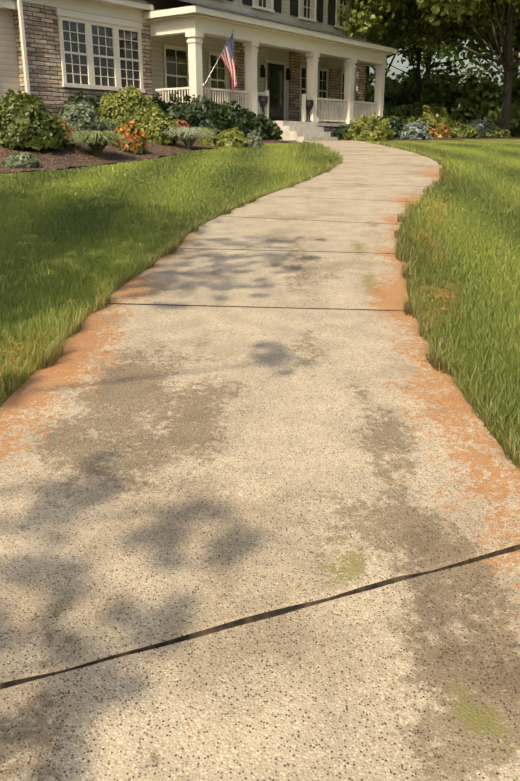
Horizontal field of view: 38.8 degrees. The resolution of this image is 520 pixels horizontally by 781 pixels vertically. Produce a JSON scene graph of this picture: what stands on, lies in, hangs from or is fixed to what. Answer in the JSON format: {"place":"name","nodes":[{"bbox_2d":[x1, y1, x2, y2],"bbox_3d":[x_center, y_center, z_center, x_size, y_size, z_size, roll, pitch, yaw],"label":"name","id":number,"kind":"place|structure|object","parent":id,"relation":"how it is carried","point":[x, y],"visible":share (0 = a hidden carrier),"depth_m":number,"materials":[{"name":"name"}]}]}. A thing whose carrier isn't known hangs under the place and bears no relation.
{"place":"outdoors","nodes":[
{"label":"outdoors","id":0,"kind":"place"},
{"bbox_2d":[0,0,364,122],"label":"house siding walls","id":1,"kind":"structure","parent":0,"point":[9,75],"depth_m":26.63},
{"bbox_2d":[13,2,365,136],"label":"brick wall","id":2,"kind":"structure","parent":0,"point":[43,49],"depth_m":20.82,"materials":[{"name":"brown brick"}]},
{"bbox_2d":[62,0,349,115],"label":"windows","id":3,"kind":"structure","parent":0,"point":[275,91],"depth_m":22.82,"materials":[{"name":"glass"}]},
{"bbox_2d":[0,138,519,473],"bbox_3d":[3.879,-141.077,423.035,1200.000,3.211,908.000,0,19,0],"label":"lawn","id":4,"kind":"structure","parent":0,"point":[475,141],"depth_m":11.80,"materials":[{"name":"green plant"}]},
{"bbox_2d":[0,129,297,172],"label":"mulch bed","id":5,"kind":"object","parent":4,"relation":"on","point":[77,155],"visible":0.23,"depth_m":14.22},
{"bbox_2d":[2,150,40,167],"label":"shrub","id":6,"kind":"object","parent":5,"relation":"on","point":[22,159],"visible":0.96,"depth_m":12.37,"materials":[{"name":"green plant"}]},
{"bbox_2d":[0,89,63,150],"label":"shrub","id":7,"kind":"object","parent":5,"relation":"on","point":[32,122],"visible":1,"depth_m":13.37,"materials":[{"name":"green plant"}]},
{"bbox_2d":[59,120,74,147],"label":"shrub","id":8,"kind":"object","parent":5,"relation":"on","point":[66,129],"visible":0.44,"depth_m":14.38,"materials":[{"name":"green plant"}]},
{"bbox_2d":[58,101,105,131],"bbox_3d":[-4.178,-6.327,17.077,1.162,0.738,1.120,0,19,0],"label":"shrub","id":9,"kind":"object","parent":5,"relation":"on","point":[80,116],"visible":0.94,"depth_m":16.74,"materials":[{"name":"green plant"}]},
{"bbox_2d":[64,91,105,115],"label":"shrub","id":10,"kind":"object","parent":5,"relation":"on","point":[79,96],"visible":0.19,"depth_m":20.99,"materials":[{"name":"green plant"}]},
{"bbox_2d":[63,130,131,155],"bbox_3d":[-3.176,-4.801,14.364,1.513,0.506,1.507,0,19,0],"label":"strap plant","id":11,"kind":"object","parent":5,"relation":"on","point":[97,142],"visible":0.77,"depth_m":14.14,"materials":[{"name":"green plant"}]},
{"bbox_2d":[101,121,115,130],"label":"shrub","id":12,"kind":"object","parent":5,"relation":"on","point":[109,126],"visible":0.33,"depth_m":17.45,"materials":[{"name":"green plant"}]},
{"bbox_2d":[108,128,119,146],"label":"shrub","id":13,"kind":"object","parent":5,"relation":"on","point":[116,143],"visible":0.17,"depth_m":15.72,"materials":[{"name":"green plant"}]},
{"bbox_2d":[96,85,155,127],"bbox_3d":[-3.481,-7.255,19.046,1.814,1.158,1.878,0,19,0],"label":"shrub","id":14,"kind":"object","parent":5,"relation":"on","point":[122,107],"visible":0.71,"depth_m":18.48,"materials":[{"name":"green plant"}]},
{"bbox_2d":[114,121,146,154],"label":"shrub","id":15,"kind":"object","parent":5,"relation":"on","point":[136,134],"visible":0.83,"depth_m":15.60,"materials":[{"name":"orange plant"}]},
{"bbox_2d":[144,92,171,115],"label":"shrub","id":16,"kind":"object","parent":5,"relation":"on","point":[163,103],"depth_m":21.69,"materials":[{"name":"green plant"}]},
{"bbox_2d":[138,103,178,144],"bbox_3d":[-2.535,-6.599,18.287,1.076,0.998,1.085,0,19,0],"label":"shrub","id":17,"kind":"object","parent":5,"relation":"on","point":[152,128],"visible":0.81,"depth_m":18.02,"materials":[{"name":"green plant"}]},
{"bbox_2d":[158,91,195,127],"bbox_3d":[-2.535,-8.457,22.260,1.655,1.161,1.482,7,20,21],"label":"shrub","id":18,"kind":"object","parent":5,"relation":"on","point":[180,110],"visible":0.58,"depth_m":21.87,"materials":[{"name":"green plant"}]},
{"bbox_2d":[171,118,189,127],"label":"flowers","id":19,"kind":"object","parent":5,"relation":"on","point":[181,123],"visible":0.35,"depth_m":20.19,"materials":[{"name":"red plant"}]},
{"bbox_2d":[163,127,217,148],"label":"ornamental grass","id":20,"kind":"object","parent":5,"relation":"on","point":[188,136],"depth_m":18.10,"materials":[{"name":"green plant"}]},
{"bbox_2d":[182,94,232,131],"bbox_3d":[-1.720,-8.372,22.390,1.862,1.180,1.420,7,20,19],"label":"shrub","id":21,"kind":"object","parent":5,"relation":"on","point":[215,116],"visible":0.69,"depth_m":22.14,"materials":[{"name":"green plant"}]},
{"bbox_2d":[198,128,216,145],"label":"shrub","id":22,"kind":"object","parent":5,"relation":"on","point":[209,140],"visible":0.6,"depth_m":20.06,"materials":[{"name":"green plant"}]},
{"bbox_2d":[215,126,247,147],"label":"shrub","id":23,"kind":"object","parent":5,"relation":"on","point":[232,137],"visible":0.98,"depth_m":19.93,"materials":[{"name":"green plant"}]},
{"bbox_2d":[217,100,253,133],"bbox_3d":[-0.974,-8.582,23.252,1.635,1.084,1.519,0,19,0],"label":"shrub","id":24,"kind":"object","parent":5,"relation":"on","point":[240,121],"visible":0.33,"depth_m":23.02,"materials":[{"name":"green plant"}]},
{"bbox_2d":[246,130,263,147],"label":"shrub","id":25,"kind":"object","parent":5,"relation":"on","point":[253,138],"visible":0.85,"depth_m":20.01,"materials":[{"name":"green plant"}]},
{"bbox_2d":[244,111,272,138],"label":"shrub","id":26,"kind":"object","parent":5,"relation":"on","point":[261,124],"visible":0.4,"depth_m":23.48,"materials":[{"name":"green plant"}]},
{"bbox_2d":[268,118,282,140],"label":"shrub","id":27,"kind":"object","parent":5,"relation":"on","point":[275,132],"visible":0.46,"depth_m":24.43,"materials":[{"name":"green plant"}]},
{"bbox_2d":[0,0,396,123],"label":"house","id":28,"kind":"structure","parent":4,"relation":"on","point":[134,16],"depth_m":23.84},
{"bbox_2d":[202,32,232,87],"bbox_3d":[-1.305,-10.357,23.046,0.069,1.727,1.256,20,27,45],"label":"flag pole","id":29,"kind":"object","parent":28,"relation":"attached to","point":[203,84],"visible":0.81,"depth_m":23.01,"materials":[{"name":"silver metal"}]},
{"bbox_2d":[220,34,236,91],"bbox_3d":[-0.991,-10.377,23.312,0.675,1.779,0.140,-15,24,-38],"label":"american flag","id":30,"kind":"object","parent":29,"relation":"attached to","point":[227,56],"visible":1,"depth_m":23.30,"materials":[{"name":"fabric"}]},
{"bbox_2d":[260,65,265,76],"bbox_3d":[0.123,-12.688,29.282,0.177,0.450,0.180,13,23,34],"label":"wall lantern","id":31,"kind":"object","parent":28,"relation":"attached to","point":[262,71],"depth_m":29.25,"materials":[{"name":"black metal"}]},
{"bbox_2d":[267,63,283,120],"bbox_3d":[0.647,-12.152,30.233,0.014,2.270,1.160,13,23,34],"label":"front door","id":32,"kind":"structure","parent":28,"relation":"attached to","point":[275,117],"depth_m":30.27,"materials":[{"name":"grey wood"}]},
{"bbox_2d":[286,68,291,79],"bbox_3d":[1.193,-13.147,30.654,0.177,0.450,0.180,13,23,34],"label":"wall lantern","id":33,"kind":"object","parent":28,"relation":"attached to","point":[288,74],"depth_m":30.62,"materials":[{"name":"black metal"}]},
{"bbox_2d":[255,0,348,26],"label":"window shutters","id":34,"kind":"object","parent":28,"relation":"attached to","point":[268,3],"depth_m":31.16,"materials":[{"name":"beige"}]},
{"bbox_2d":[0,176,499,438],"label":"grass blades","id":35,"kind":"object","parent":4,"relation":"on","point":[20,348],"visible":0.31,"depth_m":4.47,"materials":[{"name":"plant"}]},
{"bbox_2d":[273,121,348,141],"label":"front steps","id":36,"kind":"structure","parent":4,"relation":"on","point":[300,131],"depth_m":26.18,"materials":[{"name":"beige concrete"}]},
{"bbox_2d":[258,96,268,112],"bbox_3d":[0.100,-9.814,25.672,0.390,0.790,0.400,13,23,34],"label":"planter","id":37,"kind":"object","parent":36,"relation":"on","point":[263,101],"visible":0.6,"depth_m":25.47,"materials":[{"name":"black metal"}]},
{"bbox_2d":[306,100,313,121],"bbox_3d":[1.842,-10.562,27.906,0.390,0.790,0.400,13,23,34],"label":"planter","id":38,"kind":"object","parent":36,"relation":"on","point":[309,104],"visible":0.83,"depth_m":27.77,"materials":[{"name":"black metal"}]},
{"bbox_2d":[365,68,439,120],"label":"thicket","id":39,"kind":"object","parent":4,"relation":"on","point":[391,99],"visible":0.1,"depth_m":42.66,"materials":[{"name":"green plant"}]},
{"bbox_2d":[365,64,462,103],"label":"thicket","id":40,"kind":"object","parent":4,"relation":"on","point":[388,80],"visible":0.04,"depth_m":46.89,"materials":[{"name":"green plant"}]},
{"bbox_2d":[365,34,465,85],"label":"tree","id":41,"kind":"object","parent":4,"relation":"on","point":[446,49],"depth_m":51.55,"materials":[{"name":"green plant"}]},
{"bbox_2d":[335,0,519,130],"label":"shade tree","id":42,"kind":"object","parent":4,"relation":"on","point":[412,13],"depth_m":34.91,"materials":[{"name":"green plant"}]},
{"bbox_2d":[349,137,519,140],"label":"mulch bed","id":43,"kind":"object","parent":4,"relation":"on","point":[446,138],"visible":0.21,"depth_m":30.83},
{"bbox_2d":[331,124,370,139],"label":"shrub","id":44,"kind":"object","parent":43,"relation":"on","point":[340,131],"visible":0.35,"depth_m":28.11,"materials":[{"name":"green plant"}]},
{"bbox_2d":[342,112,393,140],"bbox_3d":[4.172,-9.804,27.557,2.028,1.080,1.862,-10,21,-27],"label":"shrub","id":45,"kind":"object","parent":43,"relation":"on","point":[373,127],"visible":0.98,"depth_m":27.04,"materials":[{"name":"green plant"}]},
{"bbox_2d":[377,114,408,138],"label":"shrub","id":46,"kind":"object","parent":43,"relation":"on","point":[396,124],"visible":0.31,"depth_m":29.21,"materials":[{"name":"green plant"}]},
{"bbox_2d":[402,116,414,123],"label":"shrub","id":47,"kind":"object","parent":43,"relation":"on","point":[408,119],"visible":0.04,"depth_m":31.44,"materials":[{"name":"green plant"}]},
{"bbox_2d":[398,119,433,138],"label":"shrub","id":48,"kind":"object","parent":43,"relation":"on","point":[414,130],"visible":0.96,"depth_m":28.82,"materials":[{"name":"grey plant"}]},
{"bbox_2d":[417,104,454,134],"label":"shrub","id":49,"kind":"object","parent":43,"relation":"on","point":[432,119],"visible":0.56,"depth_m":33.75,"materials":[{"name":"green plant"}]},
{"bbox_2d":[430,123,450,137],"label":"shrub","id":50,"kind":"object","parent":43,"relation":"on","point":[438,131],"visible":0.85,"depth_m":31.74,"materials":[{"name":"orange plant"}]},
{"bbox_2d":[444,120,478,137],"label":"shrub","id":51,"kind":"object","parent":43,"relation":"on","point":[460,130],"visible":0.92,"depth_m":31.55,"materials":[{"name":"green plant"}]},
{"bbox_2d":[467,117,499,137],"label":"shrub","id":52,"kind":"object","parent":43,"relation":"on","point":[480,125],"visible":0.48,"depth_m":33.40,"materials":[{"name":"grey plant"}]},
{"bbox_2d":[480,127,511,137],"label":"shrub","id":53,"kind":"object","parent":43,"relation":"on","point":[496,132],"visible":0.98,"depth_m":32.55,"materials":[{"name":"green plant"}]},
{"bbox_2d":[366,0,519,120],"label":"tree","id":54,"kind":"object","parent":4,"relation":"on","point":[437,31],"depth_m":38.33,"materials":[{"name":"green plant"}]},
{"bbox_2d":[370,48,518,96],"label":"thicket","id":55,"kind":"object","parent":4,"relation":"on","point":[475,73],"visible":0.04,"depth_m":52.24,"materials":[{"name":"green plant"}]},
{"bbox_2d":[384,60,519,135],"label":"thicket","id":56,"kind":"object","parent":4,"relation":"on","point":[457,106],"visible":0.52,"depth_m":40.00,"materials":[{"name":"green plant"}]},
{"bbox_2d":[436,2,518,85],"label":"tree","id":57,"kind":"object","parent":4,"relation":"on","point":[454,48],"depth_m":63.57,"materials":[{"name":"green plant"}]},
{"bbox_2d":[456,64,519,98],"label":"thicket","id":58,"kind":"object","parent":4,"relation":"on","point":[515,75],"visible":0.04,"depth_m":45.80,"materials":[{"name":"green plant"}]},
{"bbox_2d":[458,3,519,60],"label":"tree","id":59,"kind":"object","parent":4,"relation":"on","point":[517,19],"visible":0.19,"depth_m":40.23,"materials":[{"name":"green plant"}]},
{"bbox_2d":[464,55,519,84],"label":"tree","id":60,"kind":"object","parent":4,"relation":"on","point":[491,72],"visible":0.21,"depth_m":59.93,"materials":[{"name":"green plant"}]},
{"bbox_2d":[474,89,519,136],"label":"thicket","id":61,"kind":"object","parent":4,"relation":"on","point":[515,102],"visible":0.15,"depth_m":39.09,"materials":[{"name":"green plant"}]},
{"bbox_3d":[0.440,-2.775,10.947,22.996,1.825,32.063,0,19,0],"label":"soil base","id":62,"kind":"object","parent":4,"relation":"on","visible":0},
{"bbox_2d":[0,141,519,688],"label":"walkway slabs","id":63,"kind":"structure","parent":62,"relation":"on","point":[252,411],"depth_m":2.77,"materials":[{"name":"concrete"}]},
{"bbox_2d":[0,550,519,780],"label":"sidewalk slabs","id":64,"kind":"structure","parent":62,"relation":"on","point":[415,679],"depth_m":1.65,"materials":[{"name":"concrete"}]},
{"bbox_2d":[134,0,397,49],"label":"house roofs","id":65,"kind":"structure","parent":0,"point":[200,4],"depth_m":26.83,"materials":[{"name":"grey"}]},
{"bbox_2d":[228,0,357,29],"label":"window shutters","id":66,"kind":"object","parent":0,"point":[319,9],"visible":0.73,"depth_m":31.54,"materials":[{"name":"black wood"}]},
{"bbox_2d":[373,38,456,76],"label":"tree","id":67,"kind":"object","parent":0,"point":[391,62],"depth_m":56.80,"materials":[{"name":"green plant"}]},
{"bbox_2d":[369,40,519,92],"label":"sky","id":68,"kind":"structure","parent":0,"point":[398,65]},
{"bbox_2d":[390,26,519,80],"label":"tree","id":69,"kind":"object","parent":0,"point":[429,57],"depth_m":64.06,"materials":[{"name":"green plant"}]}
]}

